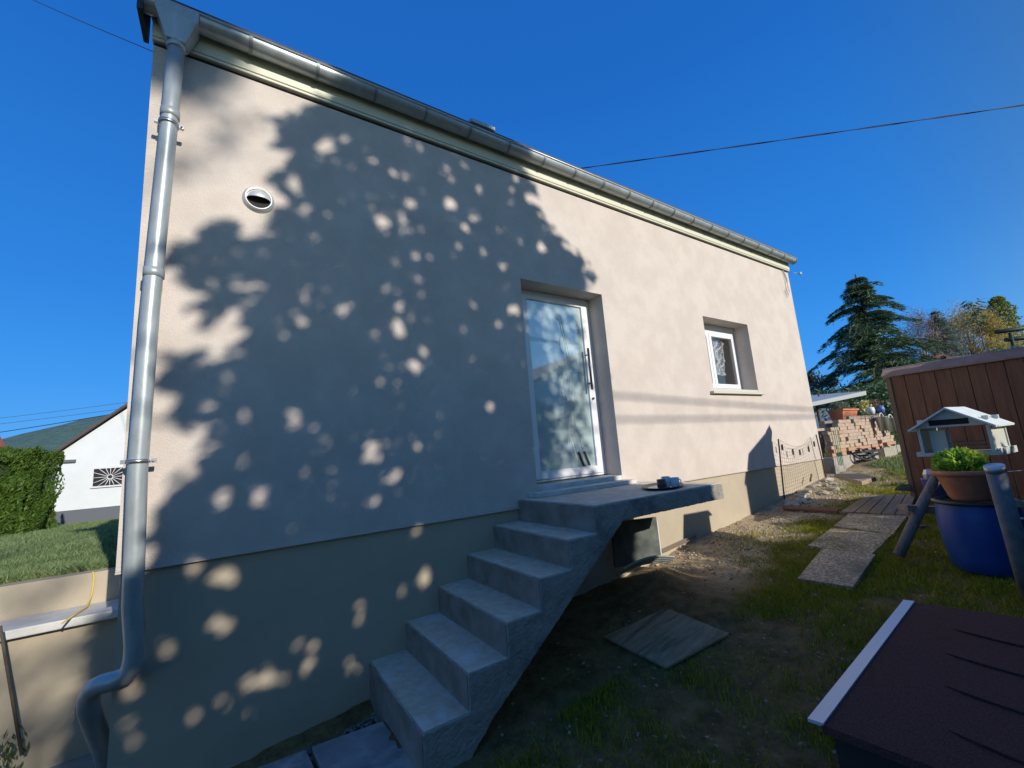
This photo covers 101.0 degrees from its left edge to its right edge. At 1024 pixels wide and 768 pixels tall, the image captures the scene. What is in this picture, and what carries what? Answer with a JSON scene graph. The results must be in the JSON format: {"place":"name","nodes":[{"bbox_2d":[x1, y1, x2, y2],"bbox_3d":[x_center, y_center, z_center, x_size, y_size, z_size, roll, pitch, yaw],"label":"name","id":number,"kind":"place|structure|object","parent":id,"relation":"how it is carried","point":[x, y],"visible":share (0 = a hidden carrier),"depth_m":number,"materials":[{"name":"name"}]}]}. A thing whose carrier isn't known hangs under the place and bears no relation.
{"place":"outdoors","nodes":[
{"label":"outdoors","id":0,"kind":"place"},
{"bbox_2d":[2,409,116,423],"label":"overhead cable","id":1,"kind":"object","parent":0,"point":[60,416],"visible":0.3,"depth_m":59.85,"materials":[{"name":"black metal"}]},
{"bbox_2d":[4,402,126,417],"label":"overhead cable","id":2,"kind":"object","parent":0,"point":[64,410],"visible":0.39,"depth_m":59.85,"materials":[{"name":"black metal"}]},
{"bbox_2d":[0,0,1023,438],"label":"sky","id":3,"kind":"structure","parent":0,"point":[931,211],"materials":[{"name":"blue"}]},
{"bbox_2d":[231,441,1023,767],"bbox_3d":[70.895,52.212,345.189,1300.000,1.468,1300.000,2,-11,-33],"label":"ground","id":4,"kind":"structure","parent":0,"point":[537,701],"depth_m":2.87,"materials":[{"name":"soil"}]},
{"bbox_2d":[0,625,23,755],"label":"stick","id":5,"kind":"object","parent":4,"relation":"on","point":[12,700],"visible":1,"depth_m":2.42,"materials":[{"name":"brown wood"}]},
{"bbox_2d":[0,724,29,767],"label":"weed plant","id":6,"kind":"object","parent":4,"relation":"on","point":[11,755],"visible":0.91,"depth_m":2.49,"materials":[{"name":"green plant"}]},
{"bbox_2d":[0,567,120,767],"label":"wall","id":7,"kind":"structure","parent":4,"relation":"on","point":[55,665],"depth_m":2.74,"materials":[{"name":"paint"}]},
{"bbox_2d":[61,571,94,623],"bbox_3d":[-2.924,1.433,2.863,0.030,0.216,0.508,1,-11,-30],"label":"yellow cord","id":8,"kind":"object","parent":7,"relation":"hanging from","point":[89,600],"visible":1,"depth_m":3.00,"materials":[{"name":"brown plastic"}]},
{"bbox_2d":[49,754,94,767],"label":"paving slab","id":9,"kind":"structure","parent":4,"relation":"on","point":[85,761],"depth_m":2.66,"materials":[{"name":"grey concrete"}]},
{"bbox_2d":[49,402,127,524],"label":"white house","id":10,"kind":"structure","parent":4,"relation":"on","point":[92,469],"depth_m":16.08,"materials":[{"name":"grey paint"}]},
{"bbox_2d":[0,414,108,432],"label":"overhead cable","id":11,"kind":"object","parent":10,"relation":"attached to","point":[54,423],"visible":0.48,"depth_m":21.95,"materials":[{"name":"black plastic"}]},
{"bbox_2d":[2,415,107,488],"bbox_3d":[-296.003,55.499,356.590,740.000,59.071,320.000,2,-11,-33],"label":"roof","id":12,"kind":"structure","parent":10,"relation":"attached to","point":[53,438],"depth_m":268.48,"materials":[{"name":"grey tile"}]},
{"bbox_2d":[90,466,122,487],"bbox_3d":[-15.497,3.573,16.290,1.060,0.770,0.065,2,-11,-33],"label":"window","id":13,"kind":"structure","parent":10,"relation":"in","point":[111,476],"depth_m":16.23,"materials":[{"name":"white metal"}]},
{"bbox_2d":[259,750,313,767],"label":"paving slab","id":14,"kind":"structure","parent":4,"relation":"on","point":[300,759],"depth_m":2.46,"materials":[{"name":"grey concrete"}]},
{"bbox_2d":[297,712,378,759],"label":"gravel","id":15,"kind":"structure","parent":4,"relation":"on","point":[358,725],"depth_m":2.85,"materials":[{"name":"grey gravel"}]},
{"bbox_2d":[312,721,414,767],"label":"paving slab","id":16,"kind":"structure","parent":4,"relation":"on","point":[373,746],"depth_m":2.49,"materials":[{"name":"grey concrete"}]},
{"bbox_2d":[76,0,823,767],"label":"house","id":17,"kind":"structure","parent":4,"relation":"on","point":[396,356],"depth_m":3.44,"materials":[{"name":"paint"}]},
{"bbox_2d":[34,0,152,51],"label":"overhead cable","id":18,"kind":"object","parent":17,"relation":"attached to","point":[98,28],"visible":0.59,"depth_m":10.78,"materials":[{"name":"black plastic"}]},
{"bbox_2d":[521,289,605,482],"bbox_3d":[0.555,-0.012,4.869,1.208,2.164,0.139,2,-11,-33],"label":"door","id":19,"kind":"structure","parent":17,"relation":"in","point":[567,429],"depth_m":4.91,"materials":[{"name":"white glass"}]},
{"bbox_2d":[704,324,764,394],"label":"window","id":20,"kind":"structure","parent":17,"relation":"in","point":[726,379],"depth_m":7.04,"materials":[{"name":"white plastic"}]},
{"bbox_2d":[582,104,1023,168],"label":"overhead cable","id":21,"kind":"object","parent":17,"relation":"attached to","point":[808,136],"visible":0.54,"depth_m":9.16,"materials":[{"name":"black plastic"}]},
{"bbox_2d":[369,481,723,767],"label":"concrete staircase","id":22,"kind":"structure","parent":4,"relation":"on","point":[443,684],"depth_m":2.94,"materials":[{"name":"grey concrete"}]},
{"bbox_2d":[642,483,683,489],"bbox_3d":[1.458,0.989,4.086,0.380,0.024,0.619,-10,-11,30],"label":"tray","id":23,"kind":"object","parent":22,"relation":"on","point":[652,486],"visible":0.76,"depth_m":4.01,"materials":[{"name":"black plastic"}]},
{"bbox_2d":[657,479,666,487],"bbox_3d":[1.389,0.933,3.942,0.111,0.082,0.084,2,-11,-33],"label":"mug","id":24,"kind":"object","parent":23,"relation":"on","point":[661,483],"visible":0.81,"depth_m":3.91,"materials":[{"name":"black ceramic"}]},
{"bbox_2d":[661,476,670,486],"bbox_3d":[1.460,0.935,4.035,0.100,0.098,0.080,-7,-9,14],"label":"mug","id":25,"kind":"object","parent":23,"relation":"on","point":[667,478],"visible":0.46,"depth_m":4.00,"materials":[{"name":"white"}]},
{"bbox_2d":[670,477,681,486],"bbox_3d":[1.556,0.932,4.017,0.111,0.085,0.084,2,-11,-33],"label":"mug","id":26,"kind":"object","parent":23,"relation":"on","point":[674,482],"visible":0.94,"depth_m":3.98,"materials":[{"name":"blue ceramic"}]},
{"bbox_2d":[611,517,661,567],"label":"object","id":27,"kind":"object","parent":4,"relation":"on","point":[633,540],"visible":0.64,"depth_m":4.56,"materials":[{"name":"grey concrete"}]},
{"bbox_2d":[616,555,674,575],"bbox_3d":[1.376,1.838,4.287,0.984,0.210,0.104,4,-13,-43],"label":"dimpled membrane","id":28,"kind":"object","parent":4,"relation":"on","point":[661,559],"visible":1,"depth_m":4.29,"materials":[{"name":"grey plastic"}]},
{"bbox_2d":[604,608,728,668],"bbox_3d":[1.175,1.935,3.270,0.682,0.114,0.629,0,-10,-25],"label":"board","id":29,"kind":"object","parent":4,"relation":"on","point":[638,637],"visible":1,"depth_m":3.21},
{"bbox_2d":[661,534,696,553],"bbox_3d":[1.960,1.952,5.096,0.900,0.133,0.020,2,-11,-33],"label":"dimpled membrane","id":30,"kind":"object","parent":4,"relation":"on","point":[677,544],"visible":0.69,"depth_m":5.13,"materials":[{"name":"brown"}]},
{"bbox_2d":[476,469,1023,767],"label":"grass","id":31,"kind":"structure","parent":4,"relation":"on","point":[880,569],"depth_m":3.23,"materials":[{"name":"green plant"}]},
{"bbox_2d":[895,484,911,491],"bbox_3d":[5.087,1.355,5.465,0.816,0.129,0.030,2,-11,-33],"label":"stepping stone","id":32,"kind":"object","parent":31,"relation":"on","point":[905,487],"visible":0.6,"depth_m":5.43,"materials":[{"name":"stone"}]},
{"bbox_2d":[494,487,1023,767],"bbox_3d":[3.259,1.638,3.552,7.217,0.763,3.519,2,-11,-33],"label":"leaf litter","id":33,"kind":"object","parent":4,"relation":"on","point":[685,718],"visible":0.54,"depth_m":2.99,"materials":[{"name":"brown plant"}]},
{"bbox_2d":[652,474,891,581],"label":"gravel","id":34,"kind":"structure","parent":4,"relation":"on","point":[746,529],"depth_m":5.37,"materials":[{"name":"beige gravel"}]},
{"bbox_2d":[794,498,802,503],"bbox_3d":[4.304,1.761,6.339,0.118,0.102,0.165,-10,-11,29],"label":"stone","id":35,"kind":"object","parent":4,"relation":"on","point":[798,500],"visible":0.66,"depth_m":6.29,"materials":[{"name":"grey stone"}]},
{"bbox_2d":[778,434,826,498],"bbox_3d":[4.861,1.364,7.063,1.639,0.982,0.021,2,-11,-33],"label":"net fence","id":36,"kind":"object","parent":4,"relation":"on","point":[792,451],"visible":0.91,"depth_m":7.01,"materials":[{"name":"brown"}]},
{"bbox_2d":[782,506,838,512],"bbox_3d":[4.088,1.720,5.825,0.113,0.052,0.734,1,-10,-28],"label":"reddish plank","id":37,"kind":"object","parent":4,"relation":"on","point":[820,509],"visible":1,"depth_m":5.78,"materials":[{"name":"brown wood"}]},
{"bbox_2d":[806,369,842,408],"bbox_3d":[19.235,1.253,25.939,3.288,4.709,2.976,-7,-10,16],"label":"distant tree","id":38,"kind":"object","parent":4,"relation":"on","point":[813,384],"visible":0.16,"depth_m":25.84,"materials":[{"name":"green plant"}]},
{"bbox_2d":[821,456,846,473],"bbox_3d":[6.218,1.567,8.165,0.505,0.304,0.220,2,-11,-33],"label":"concrete block","id":39,"kind":"object","parent":4,"relation":"on","point":[831,465],"depth_m":8.03,"materials":[{"name":"grey concrete"}]},
{"bbox_2d":[826,453,835,456],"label":"brick","id":40,"kind":"object","parent":39,"relation":"on","point":[831,455],"visible":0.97,"depth_m":8.14,"materials":[{"name":"orange brick"}]},
{"bbox_2d":[828,449,838,452],"bbox_3d":[6.261,1.309,8.232,0.216,0.068,0.104,2,-11,-34],"label":"brick","id":41,"kind":"object","parent":40,"relation":"on","point":[831,451],"visible":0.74,"depth_m":8.18,"materials":[{"name":"brick"}]},
{"bbox_2d":[825,446,835,449],"bbox_3d":[6.209,1.242,8.233,0.216,0.068,0.104,2,-11,-34],"label":"brick","id":42,"kind":"object","parent":41,"relation":"on","point":[829,447],"visible":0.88,"depth_m":8.17,"materials":[{"name":"orange brick"}]},
{"bbox_2d":[827,442,837,445],"bbox_3d":[6.258,1.168,8.245,0.216,0.068,0.104,1,-11,-30],"label":"brick","id":43,"kind":"object","parent":42,"relation":"on","point":[830,443],"visible":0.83,"depth_m":8.19,"materials":[{"name":"beige brick"}]},
{"bbox_2d":[824,438,834,442],"bbox_3d":[6.207,1.100,8.239,0.216,0.068,0.104,2,-11,-33],"label":"brick","id":44,"kind":"object","parent":43,"relation":"on","point":[829,440],"visible":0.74,"depth_m":8.18,"materials":[{"name":"beige brick"}]},
{"bbox_2d":[824,435,833,438],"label":"brick","id":45,"kind":"object","parent":44,"relation":"on","point":[827,436],"visible":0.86,"depth_m":8.23,"materials":[{"name":"beige brick"}]},
{"bbox_2d":[822,431,832,434],"bbox_3d":[6.187,0.965,8.283,0.216,0.068,0.104,1,-11,-31],"label":"brick","id":46,"kind":"object","parent":45,"relation":"on","point":[827,433],"visible":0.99,"depth_m":8.23,"materials":[{"name":"brick"}]},
{"bbox_2d":[824,427,834,430],"bbox_3d":[6.231,0.890,8.284,0.216,0.068,0.104,3,-11,-37],"label":"brick","id":47,"kind":"object","parent":46,"relation":"on","point":[830,429],"visible":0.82,"depth_m":8.23,"materials":[{"name":"brick"}]},
{"bbox_2d":[798,548,874,590],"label":"path slab","id":48,"kind":"structure","parent":4,"relation":"on","point":[848,568],"depth_m":3.88,"materials":[{"name":"concrete"}]},
{"bbox_2d":[831,425,843,464],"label":"green canes","id":49,"kind":"object","parent":4,"relation":"on","point":[838,446],"visible":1,"depth_m":7.96,"materials":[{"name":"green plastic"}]},
{"bbox_2d":[811,391,866,448],"bbox_3d":[12.346,1.629,18.075,3.038,2.653,5.300,-4,-9,-2],"label":"carport","id":50,"kind":"object","parent":4,"relation":"on","point":[817,401],"visible":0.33,"depth_m":16.10,"materials":[{"name":"grey"}]},
{"bbox_2d":[843,454,853,468],"bbox_3d":[6.642,1.560,8.467,0.505,0.256,0.190,2,-11,-33],"label":"concrete block","id":51,"kind":"object","parent":4,"relation":"on","point":[849,460],"depth_m":8.40,"materials":[{"name":"grey concrete"}]},
{"bbox_2d":[808,528,891,553],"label":"path slab","id":52,"kind":"structure","parent":4,"relation":"on","point":[855,538],"depth_m":4.48,"materials":[{"name":"concrete"}]},
{"bbox_2d":[834,471,875,484],"bbox_3d":[4.670,1.279,5.802,0.313,0.074,1.728,-9,-10,27],"label":"timber board","id":53,"kind":"object","parent":4,"relation":"on","point":[856,478],"visible":1,"depth_m":5.53,"materials":[{"name":"brown wood"}]},
{"bbox_2d":[812,377,898,440],"bbox_3d":[16.224,1.388,18.782,12.249,2.825,7.481,2,-11,-33],"label":"dark shrub","id":54,"kind":"object","parent":4,"relation":"on","point":[875,391],"visible":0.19,"depth_m":17.82,"materials":[{"name":"green plant"}]},
{"bbox_2d":[847,453,864,463],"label":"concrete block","id":55,"kind":"structure","parent":4,"relation":"on","point":[855,458],"depth_m":8.57,"materials":[{"name":"grey concrete"}]},
{"bbox_2d":[849,448,880,461],"bbox_3d":[7.352,1.480,8.756,1.306,0.359,0.316,2,-11,-33],"label":"garden hose","id":56,"kind":"object","parent":4,"relation":"on","point":[869,452],"visible":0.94,"depth_m":8.62,"materials":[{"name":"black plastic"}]},
{"bbox_2d":[854,400,878,414],"bbox_3d":[10.585,1.222,12.532,0.660,1.541,0.463,-4,-9,-5],"label":"potted plant","id":57,"kind":"object","parent":4,"relation":"on","point":[868,410],"visible":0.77,"depth_m":12.54,"materials":[{"name":"yellow plant"}]},
{"bbox_2d":[834,513,906,535],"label":"path slab","id":58,"kind":"structure","parent":4,"relation":"on","point":[891,524],"depth_m":4.92,"materials":[{"name":"concrete"}]},
{"bbox_2d":[867,399,884,416],"bbox_3d":[10.895,1.193,12.553,0.651,1.558,0.481,9,-16,-54],"label":"potted plant","id":59,"kind":"object","parent":4,"relation":"on","point":[879,408],"visible":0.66,"depth_m":12.51,"materials":[{"name":"blue plant"}]},
{"bbox_2d":[807,274,948,433],"bbox_3d":[19.725,-1.271,22.380,9.878,9.752,8.023,-6,-9,12],"label":"cedar tree","id":60,"kind":"object","parent":4,"relation":"on","point":[870,350],"visible":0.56,"depth_m":22.08,"materials":[{"name":"green plant"}]},
{"bbox_2d":[841,494,914,515],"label":"wooden walkway","id":61,"kind":"structure","parent":4,"relation":"on","point":[879,504],"depth_m":5.46,"materials":[{"name":"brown wood"}]},
{"bbox_2d":[854,452,907,484],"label":"grass","id":62,"kind":"structure","parent":4,"relation":"on","point":[885,460],"depth_m":7.85,"materials":[{"name":"green plant"}]},
{"bbox_2d":[878,432,900,458],"bbox_3d":[9.082,1.538,10.525,4.268,0.610,1.110,2,-11,-33],"label":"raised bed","id":63,"kind":"object","parent":4,"relation":"on","point":[892,449],"visible":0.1,"depth_m":9.74,"materials":[{"name":"grey concrete"}]},
{"bbox_2d":[808,600,1023,767],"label":"dog house","id":64,"kind":"structure","parent":4,"relation":"on","point":[919,685],"depth_m":1.71,"materials":[{"name":"red"}]},
{"bbox_2d":[905,511,926,530],"bbox_3d":[4.418,1.522,4.604,0.142,0.250,0.220,-10,-11,32],"label":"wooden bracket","id":65,"kind":"object","parent":4,"relation":"on","point":[908,513],"visible":0.34,"depth_m":4.59,"materials":[{"name":"brown wood"}]},
{"bbox_2d":[920,468,947,496],"bbox_3d":[4.616,1.074,4.598,0.240,0.310,0.240,2,-11,-33],"label":"blue container","id":66,"kind":"object","parent":4,"relation":"on","point":[940,490],"visible":0.24,"depth_m":4.57,"materials":[{"name":"blue plastic"}]},
{"bbox_2d":[895,306,974,359],"bbox_3d":[31.681,-1.359,32.004,5.046,9.970,4.989,2,-11,-33],"label":"bare tree","id":67,"kind":"object","parent":4,"relation":"on","point":[914,327],"visible":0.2,"depth_m":31.94,"materials":[{"name":"beige plant"}]},
{"bbox_2d":[933,354,950,359],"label":"garden house","id":68,"kind":"structure","parent":4,"relation":"on","point":[938,356],"depth_m":25.00,"materials":[{"name":"brown wood"}]},
{"bbox_2d":[925,310,972,356],"bbox_3d":[34.025,-1.277,32.768,5.985,9.706,6.088,-7,-10,16],"label":"spruce tree","id":69,"kind":"object","parent":4,"relation":"on","point":[950,337],"visible":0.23,"depth_m":32.92,"materials":[{"name":"green plant"}]},
{"bbox_2d":[881,346,1023,500],"bbox_3d":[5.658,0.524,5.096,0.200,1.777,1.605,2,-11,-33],"label":"wooden shed","id":70,"kind":"structure","parent":4,"relation":"on","point":[991,383],"depth_m":5.18,"materials":[{"name":"brown wood"}]},
{"bbox_2d":[893,463,1023,599],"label":"log trestle","id":71,"kind":"object","parent":4,"relation":"on","point":[1006,504],"visible":0.73,"depth_m":2.95,"materials":[{"name":"grey wood"}]},
{"bbox_2d":[907,407,1017,456],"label":"bird house","id":72,"kind":"structure","parent":71,"relation":"on","point":[932,439],"depth_m":3.78,"materials":[{"name":"white wood"}]},
{"bbox_2d":[914,295,1023,355],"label":"golden tree","id":73,"kind":"object","parent":4,"relation":"on","point":[967,339],"visible":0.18,"depth_m":37.55,"materials":[{"name":"yellow plant"}]},
{"bbox_2d":[960,298,991,349],"bbox_3d":[33.761,-1.564,29.976,1.587,9.403,1.658,2,-11,-33],"label":"tall reed tree","id":74,"kind":"object","parent":4,"relation":"on","point":[975,313],"visible":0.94,"depth_m":30.52,"materials":[{"name":"green plant"}]},
{"bbox_2d":[931,496,1023,577],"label":"blue barrel","id":75,"kind":"object","parent":4,"relation":"on","point":[972,537],"visible":0.59,"depth_m":3.42,"materials":[{"name":"plastic"}]},
{"bbox_2d":[929,445,992,501],"bbox_3d":[3.838,0.746,3.574,0.444,0.457,0.444,2,-11,-33],"label":"terracotta pot","id":76,"kind":"object","parent":75,"relation":"on","point":[959,474],"visible":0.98,"depth_m":3.49,"materials":[{"name":"brown ceramic"}]},
{"bbox_2d":[968,307,1015,353],"bbox_3d":[41.294,-1.662,35.865,3.713,10.388,3.300,2,-11,-33],"label":"golden shrub","id":77,"kind":"object","parent":4,"relation":"on","point":[990,323],"visible":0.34,"depth_m":35.96,"materials":[{"name":"yellow plant"}]},
{"bbox_2d":[983,295,1023,346],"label":"poplar tree","id":78,"kind":"object","parent":4,"relation":"on","point":[1000,304],"visible":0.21,"depth_m":45.02,"materials":[{"name":"green plant"}]},
{"bbox_2d":[983,339,1023,352],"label":"distant tree","id":79,"kind":"object","parent":4,"relation":"on","point":[1002,345],"visible":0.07,"depth_m":34.37,"materials":[{"name":"green plant"}]},
{"bbox_2d":[994,326,1023,347],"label":"swing frame","id":80,"kind":"object","parent":4,"relation":"on","point":[1011,339],"visible":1,"depth_m":8.96,"materials":[{"name":"green"}]},
{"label":"brick","id":81,"kind":"object","parent":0,"visible":0},
{"bbox_2d":[874,413,888,430],"bbox_3d":[8.222,0.834,9.373,0.260,0.400,0.254,2,-11,-33],"label":"bucket","id":82,"kind":"object","parent":81,"relation":"on","point":[882,422],"visible":1,"depth_m":9.29,"materials":[{"name":"white metal"}]},
{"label":"brick","id":83,"kind":"object","parent":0,"visible":0},
{"bbox_2d":[888,414,895,431],"bbox_3d":[8.692,0.889,9.675,0.260,0.400,0.254,2,-11,-33],"label":"bucket","id":84,"kind":"object","parent":83,"relation":"on","point":[892,427],"visible":0.59,"depth_m":9.59,"materials":[{"name":"white metal"}]},
{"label":"lawn","id":85,"kind":"structure","parent":0,"visible":0},
{"bbox_2d":[0,436,5,446],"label":"red roofed house","id":86,"kind":"structure","parent":85,"relation":"on","point":[2,444],"depth_m":29.73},
{"bbox_2d":[0,445,65,536],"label":"conifer hedge","id":87,"kind":"object","parent":85,"relation":"on","point":[26,472],"visible":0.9,"depth_m":10.47,"materials":[{"name":"green plant"}]},
{"bbox_2d":[0,517,118,584],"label":"grass","id":88,"kind":"structure","parent":85,"relation":"on","point":[62,549],"depth_m":4.74,"materials":[{"name":"green plant"}]},
{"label":"brick","id":89,"kind":"object","parent":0,"visible":0},
{"bbox_2d":[832,423,842,426],"bbox_3d":[6.562,0.833,8.522,0.216,0.068,0.104,2,-11,-34],"label":"brick","id":90,"kind":"object","parent":89,"relation":"on","point":[838,425],"visible":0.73,"depth_m":8.47,"materials":[{"name":"beige brick"}]},
{"bbox_2d":[832,420,842,423],"bbox_3d":[6.592,0.763,8.551,0.216,0.068,0.104,2,-11,-35],"label":"brick","id":91,"kind":"object","parent":90,"relation":"on","point":[836,421],"visible":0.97,"depth_m":8.50,"materials":[{"name":"beige brick"}]},
{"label":"brick","id":92,"kind":"object","parent":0,"visible":0},
{"bbox_2d":[820,424,829,427],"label":"brick","id":93,"kind":"object","parent":92,"relation":"on","point":[825,426],"visible":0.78,"depth_m":8.64,"materials":[{"name":"brick"}]},
{"bbox_2d":[819,421,828,424],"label":"brick","id":94,"kind":"object","parent":93,"relation":"on","point":[823,422],"visible":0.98,"depth_m":8.65,"materials":[{"name":"beige brick"}]},
{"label":"brick","id":95,"kind":"object","parent":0,"visible":0},
{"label":"brick","id":96,"kind":"object","parent":95,"relation":"on","visible":0},
{"bbox_2d":[827,401,858,419],"bbox_3d":[7.112,0.561,9.071,0.860,0.401,0.300,2,-11,-33],"label":"terracotta planter","id":97,"kind":"object","parent":96,"relation":"on","point":[841,410],"visible":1,"depth_m":8.90,"materials":[{"name":"orange ceramic"}]}
]}

